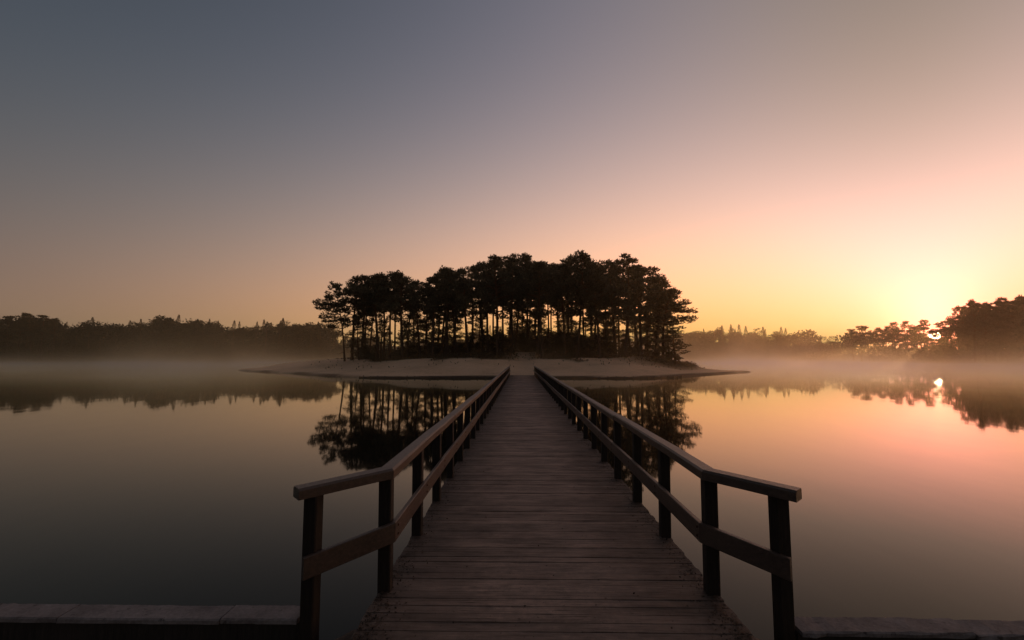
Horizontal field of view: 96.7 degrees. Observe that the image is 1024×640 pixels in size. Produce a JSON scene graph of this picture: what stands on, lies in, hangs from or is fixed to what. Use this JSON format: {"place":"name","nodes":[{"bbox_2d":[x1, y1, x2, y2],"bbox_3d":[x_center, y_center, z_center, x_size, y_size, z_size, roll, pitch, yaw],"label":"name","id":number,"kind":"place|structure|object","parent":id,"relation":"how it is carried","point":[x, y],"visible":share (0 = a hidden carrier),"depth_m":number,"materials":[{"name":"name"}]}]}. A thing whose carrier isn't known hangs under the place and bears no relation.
{"place":"outdoors","nodes":[
{"label":"outdoors","id":0,"kind":"place"},
{"bbox_2d":[239,352,749,377],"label":"island terrain","id":1,"kind":"structure","parent":0,"point":[491,367],"depth_m":58.58,"materials":[{"name":"brown soil"}]},
{"bbox_2d":[312,281,352,361],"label":"pine tree","id":2,"kind":"object","parent":1,"relation":"on","point":[330,298],"visible":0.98,"depth_m":73.09,"materials":[{"name":"green plant"}]},
{"bbox_2d":[322,275,368,359],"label":"pine tree","id":3,"kind":"object","parent":1,"relation":"on","point":[354,317],"visible":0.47,"depth_m":74.73,"materials":[{"name":"green plant"}]},
{"bbox_2d":[345,321,372,359],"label":"pine tree","id":4,"kind":"object","parent":1,"relation":"on","point":[359,332],"visible":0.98,"depth_m":73.21,"materials":[{"name":"green plant"}]},
{"bbox_2d":[337,274,383,359],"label":"pine tree","id":5,"kind":"object","parent":1,"relation":"on","point":[365,307],"visible":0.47,"depth_m":74.88,"materials":[{"name":"green plant"}]},
{"bbox_2d":[348,282,374,346],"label":"pine tree","id":6,"kind":"object","parent":1,"relation":"on","point":[368,323],"visible":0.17,"depth_m":79.57,"materials":[{"name":"green plant"}]},
{"bbox_2d":[348,274,395,358],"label":"pine tree","id":7,"kind":"object","parent":1,"relation":"on","point":[363,291],"visible":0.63,"depth_m":72.93,"materials":[{"name":"green plant"}]},
{"bbox_2d":[369,321,395,358],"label":"pine tree","id":8,"kind":"object","parent":1,"relation":"on","point":[382,333],"visible":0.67,"depth_m":75.27,"materials":[{"name":"green plant"}]},
{"bbox_2d":[372,272,399,358],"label":"pine tree","id":9,"kind":"object","parent":1,"relation":"on","point":[383,313],"visible":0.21,"depth_m":78.22,"materials":[{"name":"green plant"}]},
{"bbox_2d":[371,271,413,358],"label":"pine tree","id":10,"kind":"object","parent":1,"relation":"on","point":[380,289],"visible":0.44,"depth_m":71.52,"materials":[{"name":"green plant"}]},
{"bbox_2d":[369,269,427,359],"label":"pine tree","id":11,"kind":"object","parent":1,"relation":"on","point":[401,278],"visible":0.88,"depth_m":70.06,"materials":[{"name":"green plant"}]},
{"bbox_2d":[391,322,422,356],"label":"pine tree","id":12,"kind":"object","parent":1,"relation":"on","point":[407,331],"visible":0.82,"depth_m":74.09,"materials":[{"name":"green plant"}]},
{"bbox_2d":[402,279,426,356],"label":"pine tree","id":13,"kind":"object","parent":1,"relation":"on","point":[417,283],"visible":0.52,"depth_m":71.64,"materials":[{"name":"green plant"}]},
{"bbox_2d":[397,309,431,346],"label":"pine tree","id":14,"kind":"object","parent":1,"relation":"on","point":[407,320],"visible":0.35,"depth_m":79.08,"materials":[{"name":"green plant"}]},
{"bbox_2d":[407,282,438,355],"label":"pine tree","id":15,"kind":"object","parent":1,"relation":"on","point":[424,325],"visible":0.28,"depth_m":75.99,"materials":[{"name":"green plant"}]},
{"bbox_2d":[411,316,440,354],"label":"pine tree","id":16,"kind":"object","parent":1,"relation":"on","point":[429,334],"visible":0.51,"depth_m":76.84,"materials":[{"name":"green plant"}]},
{"bbox_2d":[359,375,494,377],"bbox_3d":[-8.461,6.326,48.443,16.331,0.818,0.921,0,-5,3],"label":"shore edging","id":17,"kind":"object","parent":1,"relation":"on","point":[423,377],"visible":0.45,"depth_m":48.27,"materials":[{"name":"brown wood"}]},
{"bbox_2d":[404,276,456,356],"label":"pine tree","id":18,"kind":"object","parent":1,"relation":"on","point":[428,308],"visible":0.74,"depth_m":69.20,"materials":[{"name":"green plant"}]},
{"bbox_2d":[422,277,463,353],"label":"pine tree","id":19,"kind":"object","parent":1,"relation":"on","point":[443,318],"visible":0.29,"depth_m":71.75,"materials":[{"name":"green plant"}]},
{"bbox_2d":[426,312,461,352],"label":"pine tree","id":20,"kind":"object","parent":1,"relation":"on","point":[440,333],"visible":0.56,"depth_m":75.71,"materials":[{"name":"green plant"}]},
{"bbox_2d":[425,265,471,353],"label":"pine tree","id":21,"kind":"object","parent":1,"relation":"on","point":[444,272],"visible":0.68,"depth_m":69.36,"materials":[{"name":"green plant"}]},
{"bbox_2d":[440,269,463,351],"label":"pine tree","id":22,"kind":"object","parent":1,"relation":"on","point":[451,297],"visible":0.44,"depth_m":70.47,"materials":[{"name":"green plant"}]},
{"bbox_2d":[448,268,478,352],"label":"pine tree","id":23,"kind":"object","parent":1,"relation":"on","point":[464,307],"visible":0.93,"depth_m":67.88,"materials":[{"name":"green plant"}]},
{"bbox_2d":[463,266,487,350],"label":"pine tree","id":24,"kind":"object","parent":1,"relation":"on","point":[470,270],"visible":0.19,"depth_m":83.92,"materials":[{"name":"green plant"}]},
{"bbox_2d":[468,318,490,349],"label":"pine tree","id":25,"kind":"object","parent":1,"relation":"on","point":[476,325],"visible":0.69,"depth_m":80.13,"materials":[{"name":"green plant"}]},
{"bbox_2d":[469,264,491,350],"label":"pine tree","id":26,"kind":"object","parent":1,"relation":"on","point":[474,267],"visible":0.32,"depth_m":77.42,"materials":[{"name":"green plant"}]},
{"bbox_2d":[472,260,506,351],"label":"pine tree","id":27,"kind":"object","parent":1,"relation":"on","point":[479,269],"visible":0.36,"depth_m":72.10,"materials":[{"name":"green plant"}]},
{"bbox_2d":[470,254,519,353],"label":"pine tree","id":28,"kind":"object","parent":1,"relation":"on","point":[494,260],"visible":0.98,"depth_m":67.75,"materials":[{"name":"green plant"}]},
{"bbox_2d":[311,350,704,369],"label":"heath","id":29,"kind":"object","parent":1,"relation":"on","point":[484,352],"visible":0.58,"depth_m":67.12,"materials":[{"name":"plant"}]},
{"bbox_2d":[492,253,528,352],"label":"pine tree","id":30,"kind":"object","parent":1,"relation":"on","point":[512,258],"visible":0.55,"depth_m":72.45,"materials":[{"name":"green plant"}]},
{"bbox_2d":[499,252,533,350],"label":"pine tree","id":31,"kind":"object","parent":1,"relation":"on","point":[526,257],"visible":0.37,"depth_m":79.49,"materials":[{"name":"green plant"}]},
{"bbox_2d":[510,259,545,351],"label":"pine tree","id":32,"kind":"object","parent":1,"relation":"on","point":[526,313],"visible":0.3,"depth_m":79.04,"materials":[{"name":"green plant"}]},
{"bbox_2d":[516,261,558,358],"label":"pine tree","id":33,"kind":"object","parent":1,"relation":"on","point":[530,285],"visible":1,"depth_m":66.00,"materials":[{"name":"green plant"}]},
{"bbox_2d":[516,261,567,353],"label":"pine tree","id":34,"kind":"object","parent":1,"relation":"on","point":[559,284],"visible":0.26,"depth_m":71.72,"materials":[{"name":"green plant"}]},
{"bbox_2d":[524,266,566,338],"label":"pine tree","id":35,"kind":"object","parent":1,"relation":"on","point":[550,310],"visible":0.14,"depth_m":77.83,"materials":[{"name":"green plant"}]},
{"bbox_2d":[544,263,579,354],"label":"pine tree","id":36,"kind":"object","parent":1,"relation":"on","point":[560,291],"visible":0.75,"depth_m":72.69,"materials":[{"name":"green plant"}]},
{"bbox_2d":[552,256,580,332],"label":"pine tree","id":37,"kind":"object","parent":1,"relation":"on","point":[563,260],"visible":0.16,"depth_m":82.17,"materials":[{"name":"green plant"}]},
{"bbox_2d":[553,332,589,354],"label":"shrub","id":38,"kind":"object","parent":1,"relation":"on","point":[572,338],"visible":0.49,"depth_m":75.05,"materials":[{"name":"green plant"}]},
{"bbox_2d":[561,255,602,356],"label":"pine tree","id":39,"kind":"object","parent":1,"relation":"on","point":[579,274],"visible":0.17,"depth_m":78.10,"materials":[{"name":"green plant"}]},
{"bbox_2d":[564,249,606,355],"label":"pine tree","id":40,"kind":"object","parent":1,"relation":"on","point":[582,257],"visible":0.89,"depth_m":71.90,"materials":[{"name":"green plant"}]},
{"bbox_2d":[571,317,602,354],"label":"pine tree","id":41,"kind":"object","parent":1,"relation":"on","point":[586,320],"visible":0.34,"depth_m":81.55,"materials":[{"name":"green plant"}]},
{"bbox_2d":[576,270,617,357],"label":"pine tree","id":42,"kind":"object","parent":1,"relation":"on","point":[594,312],"visible":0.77,"depth_m":71.73,"materials":[{"name":"green plant"}]},
{"bbox_2d":[583,332,618,357],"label":"shrub","id":43,"kind":"object","parent":1,"relation":"on","point":[606,343],"visible":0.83,"depth_m":73.37,"materials":[{"name":"green plant"}]},
{"bbox_2d":[592,258,629,355],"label":"pine tree","id":44,"kind":"object","parent":1,"relation":"on","point":[608,263],"visible":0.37,"depth_m":75.57,"materials":[{"name":"green plant"}]},
{"bbox_2d":[555,375,681,378],"bbox_3d":[10.830,6.326,48.346,16.499,0.798,2.477,1,-5,-8],"label":"shore edging","id":45,"kind":"object","parent":1,"relation":"on","point":[624,377],"visible":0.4,"depth_m":47.73,"materials":[{"name":"brown wood"}]},
{"bbox_2d":[603,258,647,345],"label":"pine tree","id":46,"kind":"object","parent":1,"relation":"on","point":[619,270],"visible":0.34,"depth_m":76.47,"materials":[{"name":"green plant"}]},
{"bbox_2d":[605,253,647,356],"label":"pine tree","id":47,"kind":"object","parent":1,"relation":"on","point":[628,303],"visible":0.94,"depth_m":67.09,"materials":[{"name":"green plant"}]},
{"bbox_2d":[618,316,648,349],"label":"pine tree","id":48,"kind":"object","parent":1,"relation":"on","point":[636,327],"visible":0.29,"depth_m":77.55,"materials":[{"name":"green plant"}]},
{"bbox_2d":[615,264,667,355],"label":"pine tree","id":49,"kind":"object","parent":1,"relation":"on","point":[640,271],"visible":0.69,"depth_m":69.56,"materials":[{"name":"green plant"}]},
{"bbox_2d":[636,325,661,356],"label":"pine tree","id":50,"kind":"object","parent":1,"relation":"on","point":[647,327],"visible":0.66,"depth_m":73.13,"materials":[{"name":"green plant"}]},
{"bbox_2d":[629,266,673,349],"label":"pine tree","id":51,"kind":"object","parent":1,"relation":"on","point":[652,273],"visible":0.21,"depth_m":78.73,"materials":[{"name":"green plant"}]},
{"bbox_2d":[645,273,681,351],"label":"pine tree","id":52,"kind":"object","parent":1,"relation":"on","point":[656,279],"visible":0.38,"depth_m":73.39,"materials":[{"name":"green plant"}]},
{"bbox_2d":[645,288,698,358],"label":"pine tree","id":53,"kind":"object","parent":1,"relation":"on","point":[667,294],"visible":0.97,"depth_m":69.15,"materials":[{"name":"green plant"}]},
{"bbox_2d":[653,330,691,362],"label":"pine tree","id":54,"kind":"object","parent":1,"relation":"on","point":[673,339],"visible":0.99,"depth_m":67.42,"materials":[{"name":"green plant"}]},
{"bbox_2d":[0,362,1023,639],"bbox_3d":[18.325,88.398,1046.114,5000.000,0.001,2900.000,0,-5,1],"label":"water","id":55,"kind":"structure","parent":0,"point":[148,482],"depth_m":8.66,"materials":[{"name":"grey liquid"}]},
{"bbox_2d":[293,366,801,639],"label":"footbridge","id":56,"kind":"object","parent":55,"relation":"in","point":[543,479],"visible":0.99,"depth_m":4.15,"materials":[{"name":"brown wood"}]},
{"bbox_2d":[352,387,753,639],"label":"leaf litter","id":57,"kind":"object","parent":56,"relation":"on","point":[720,614],"visible":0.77,"depth_m":3.60,"materials":[{"name":"plant"}]},
{"bbox_2d":[0,356,1023,364],"bbox_3d":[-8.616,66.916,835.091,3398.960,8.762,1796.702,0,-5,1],"label":"shore terrain","id":58,"kind":"structure","parent":0,"point":[695,360],"depth_m":212.06,"materials":[{"name":"soil"}]},
{"bbox_2d":[0,315,21,360],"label":"pine tree","id":59,"kind":"object","parent":58,"relation":"on","point":[8,319],"visible":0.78,"depth_m":199.53,"materials":[{"name":"green plant"}]},
{"bbox_2d":[0,320,24,358],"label":"broadleaf tree","id":60,"kind":"object","parent":58,"relation":"on","point":[12,345],"visible":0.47,"depth_m":201.49,"materials":[{"name":"plant"}]},
{"bbox_2d":[1,312,37,360],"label":"pine tree","id":61,"kind":"object","parent":58,"relation":"on","point":[11,331],"visible":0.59,"depth_m":199.65,"materials":[{"name":"green plant"}]},
{"bbox_2d":[8,316,44,360],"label":"broadleaf tree","id":62,"kind":"object","parent":58,"relation":"on","point":[26,345],"visible":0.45,"depth_m":205.03,"materials":[{"name":"plant"}]},
{"bbox_2d":[12,313,44,360],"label":"pine tree","id":63,"kind":"object","parent":58,"relation":"on","point":[21,327],"visible":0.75,"depth_m":198.07,"materials":[{"name":"green plant"}]},
{"bbox_2d":[24,314,60,360],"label":"pine tree","id":64,"kind":"object","parent":58,"relation":"on","point":[45,320],"visible":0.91,"depth_m":198.74,"materials":[{"name":"green plant"}]},
{"bbox_2d":[29,323,60,360],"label":"broadleaf tree","id":65,"kind":"object","parent":58,"relation":"on","point":[36,345],"visible":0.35,"depth_m":207.31,"materials":[{"name":"plant"}]},
{"bbox_2d":[37,318,69,360],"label":"pine tree","id":66,"kind":"object","parent":58,"relation":"on","point":[55,325],"visible":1,"depth_m":199.85,"materials":[{"name":"green plant"}]},
{"bbox_2d":[49,322,67,360],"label":"spruce tree","id":67,"kind":"object","parent":58,"relation":"on","point":[61,343],"visible":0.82,"depth_m":209.03,"materials":[{"name":"plant"}]},
{"bbox_2d":[63,328,84,359],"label":"broadleaf tree","id":68,"kind":"object","parent":58,"relation":"on","point":[77,339],"visible":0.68,"depth_m":212.91,"materials":[{"name":"plant"}]},
{"bbox_2d":[71,325,104,359],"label":"broadleaf tree","id":69,"kind":"object","parent":58,"relation":"on","point":[84,341],"visible":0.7,"depth_m":212.19,"materials":[{"name":"plant"}]},
{"bbox_2d":[87,324,112,358],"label":"broadleaf tree","id":70,"kind":"object","parent":58,"relation":"on","point":[102,336],"visible":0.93,"depth_m":213.69,"materials":[{"name":"plant"}]},
{"bbox_2d":[102,324,125,359],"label":"broadleaf tree","id":71,"kind":"object","parent":58,"relation":"on","point":[120,329],"visible":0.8,"depth_m":217.33,"materials":[{"name":"plant"}]},
{"bbox_2d":[119,326,141,356],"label":"broadleaf tree","id":72,"kind":"object","parent":58,"relation":"on","point":[132,331],"visible":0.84,"depth_m":216.76,"materials":[{"name":"plant"}]},
{"bbox_2d":[130,319,151,360],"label":"spruce tree","id":73,"kind":"object","parent":58,"relation":"on","point":[142,341],"visible":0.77,"depth_m":218.18,"materials":[{"name":"plant"}]},
{"bbox_2d":[141,320,174,358],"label":"broadleaf tree","id":74,"kind":"object","parent":58,"relation":"on","point":[149,333],"visible":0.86,"depth_m":217.68,"materials":[{"name":"plant"}]},
{"bbox_2d":[161,321,188,358],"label":"broadleaf tree","id":75,"kind":"object","parent":58,"relation":"on","point":[169,328],"visible":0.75,"depth_m":219.83,"materials":[{"name":"plant"}]},
{"bbox_2d":[181,329,202,359],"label":"broadleaf tree","id":76,"kind":"object","parent":58,"relation":"on","point":[192,333],"visible":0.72,"depth_m":219.35,"materials":[{"name":"plant"}]},
{"bbox_2d":[204,328,224,358],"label":"broadleaf tree","id":77,"kind":"object","parent":58,"relation":"on","point":[215,351],"visible":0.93,"depth_m":219.58,"materials":[{"name":"plant"}]},
{"bbox_2d":[219,329,242,357],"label":"broadleaf tree","id":78,"kind":"object","parent":58,"relation":"on","point":[226,333],"visible":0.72,"depth_m":223.56,"materials":[{"name":"plant"}]},
{"bbox_2d":[221,320,241,359],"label":"spruce tree","id":79,"kind":"object","parent":58,"relation":"on","point":[228,345],"visible":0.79,"depth_m":223.26,"materials":[{"name":"plant"}]},
{"bbox_2d":[232,326,252,358],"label":"broadleaf tree","id":80,"kind":"object","parent":58,"relation":"on","point":[240,331],"visible":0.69,"depth_m":225.40,"materials":[{"name":"plant"}]},
{"bbox_2d":[245,325,264,357],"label":"broadleaf tree","id":81,"kind":"object","parent":58,"relation":"on","point":[253,336],"visible":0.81,"depth_m":224.20,"materials":[{"name":"plant"}]},
{"bbox_2d":[254,322,272,360],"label":"spruce tree","id":82,"kind":"object","parent":58,"relation":"on","point":[267,341],"visible":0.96,"depth_m":223.30,"materials":[{"name":"plant"}]},
{"bbox_2d":[269,321,284,359],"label":"spruce tree","id":83,"kind":"object","parent":58,"relation":"on","point":[275,343],"visible":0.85,"depth_m":226.59,"materials":[{"name":"plant"}]},
{"bbox_2d":[278,329,295,359],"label":"broadleaf tree","id":84,"kind":"object","parent":58,"relation":"on","point":[288,341],"visible":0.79,"depth_m":225.89,"materials":[{"name":"plant"}]},
{"bbox_2d":[294,326,308,359],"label":"broadleaf tree","id":85,"kind":"object","parent":58,"relation":"on","point":[299,337],"visible":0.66,"depth_m":227.63,"materials":[{"name":"plant"}]},
{"bbox_2d":[300,324,319,359],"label":"broadleaf tree","id":86,"kind":"object","parent":58,"relation":"on","point":[309,334],"visible":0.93,"depth_m":224.33,"materials":[{"name":"plant"}]},
{"bbox_2d":[311,323,328,358],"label":"broadleaf tree","id":87,"kind":"object","parent":58,"relation":"on","point":[322,342],"visible":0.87,"depth_m":226.53,"materials":[{"name":"plant"}]},
{"bbox_2d":[322,329,344,357],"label":"broadleaf tree","id":88,"kind":"object","parent":58,"relation":"on","point":[332,335],"visible":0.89,"depth_m":225.49,"materials":[{"name":"plant"}]},
{"bbox_2d":[0,318,1023,362],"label":"undergrowth","id":89,"kind":"object","parent":58,"relation":"on","point":[953,355],"visible":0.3,"depth_m":216.98,"materials":[{"name":"plant"}]},
{"bbox_2d":[714,325,734,359],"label":"spruce tree","id":90,"kind":"object","parent":58,"relation":"on","point":[725,347],"visible":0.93,"depth_m":233.72,"materials":[{"name":"plant"}]},
{"bbox_2d":[721,333,737,356],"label":"broadleaf tree","id":91,"kind":"object","parent":58,"relation":"on","point":[732,341],"visible":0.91,"depth_m":231.16,"materials":[{"name":"plant"}]},
{"bbox_2d":[769,332,786,360],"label":"broadleaf tree","id":92,"kind":"object","parent":58,"relation":"on","point":[778,346],"visible":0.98,"depth_m":225.49,"materials":[{"name":"plant"}]},
{"bbox_2d":[841,329,862,361],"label":"pine tree","id":93,"kind":"object","parent":58,"relation":"on","point":[849,341],"visible":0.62,"depth_m":193.30,"materials":[{"name":"green plant"}]},
{"bbox_2d":[847,326,879,361],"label":"pine tree","id":94,"kind":"object","parent":58,"relation":"on","point":[862,336],"visible":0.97,"depth_m":187.41,"materials":[{"name":"green plant"}]},
{"bbox_2d":[879,322,904,361],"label":"pine tree","id":95,"kind":"object","parent":58,"relation":"on","point":[888,332],"visible":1,"depth_m":184.63,"materials":[{"name":"green plant"}]},
{"bbox_2d":[889,321,920,361],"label":"pine tree","id":96,"kind":"object","parent":58,"relation":"on","point":[905,345],"visible":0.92,"depth_m":183.45,"materials":[{"name":"green plant"}]},
{"bbox_2d":[908,319,939,350],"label":"pine tree","id":97,"kind":"object","parent":58,"relation":"on","point":[924,325],"visible":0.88,"depth_m":186.52,"materials":[{"name":"green plant"}]},
{"bbox_2d":[943,305,971,359],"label":"pine tree","id":98,"kind":"object","parent":58,"relation":"on","point":[953,321],"visible":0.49,"depth_m":166.79,"materials":[{"name":"green plant"}]},
{"bbox_2d":[952,299,995,362],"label":"pine tree","id":99,"kind":"object","parent":58,"relation":"on","point":[969,319],"visible":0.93,"depth_m":157.23,"materials":[{"name":"green plant"}]},
{"bbox_2d":[967,303,1004,362],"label":"pine tree","id":100,"kind":"object","parent":58,"relation":"on","point":[983,317],"visible":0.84,"depth_m":154.85,"materials":[{"name":"green plant"}]},
{"bbox_2d":[983,300,1017,359],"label":"pine tree","id":101,"kind":"object","parent":58,"relation":"on","point":[997,310],"visible":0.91,"depth_m":152.77,"materials":[{"name":"green plant"}]},
{"bbox_2d":[997,294,1023,360],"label":"pine tree","id":102,"kind":"object","parent":58,"relation":"on","point":[1017,302],"visible":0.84,"depth_m":150.14,"materials":[{"name":"green plant"}]},
{"bbox_2d":[0,0,1023,354],"label":"sky","id":103,"kind":"structure","parent":0,"point":[828,168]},
{"bbox_2d":[335,629,759,639],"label":"path","id":104,"kind":"structure","parent":0,"point":[347,636],"depth_m":3.45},
{"bbox_2d":[0,603,299,639],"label":"lake wall","id":105,"kind":"structure","parent":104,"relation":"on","point":[109,622],"depth_m":3.36,"materials":[{"name":"grey stone"}]},
{"bbox_2d":[795,617,1023,639],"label":"lake wall","id":106,"kind":"structure","parent":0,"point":[851,628],"depth_m":3.28,"materials":[{"name":"grey stone"}]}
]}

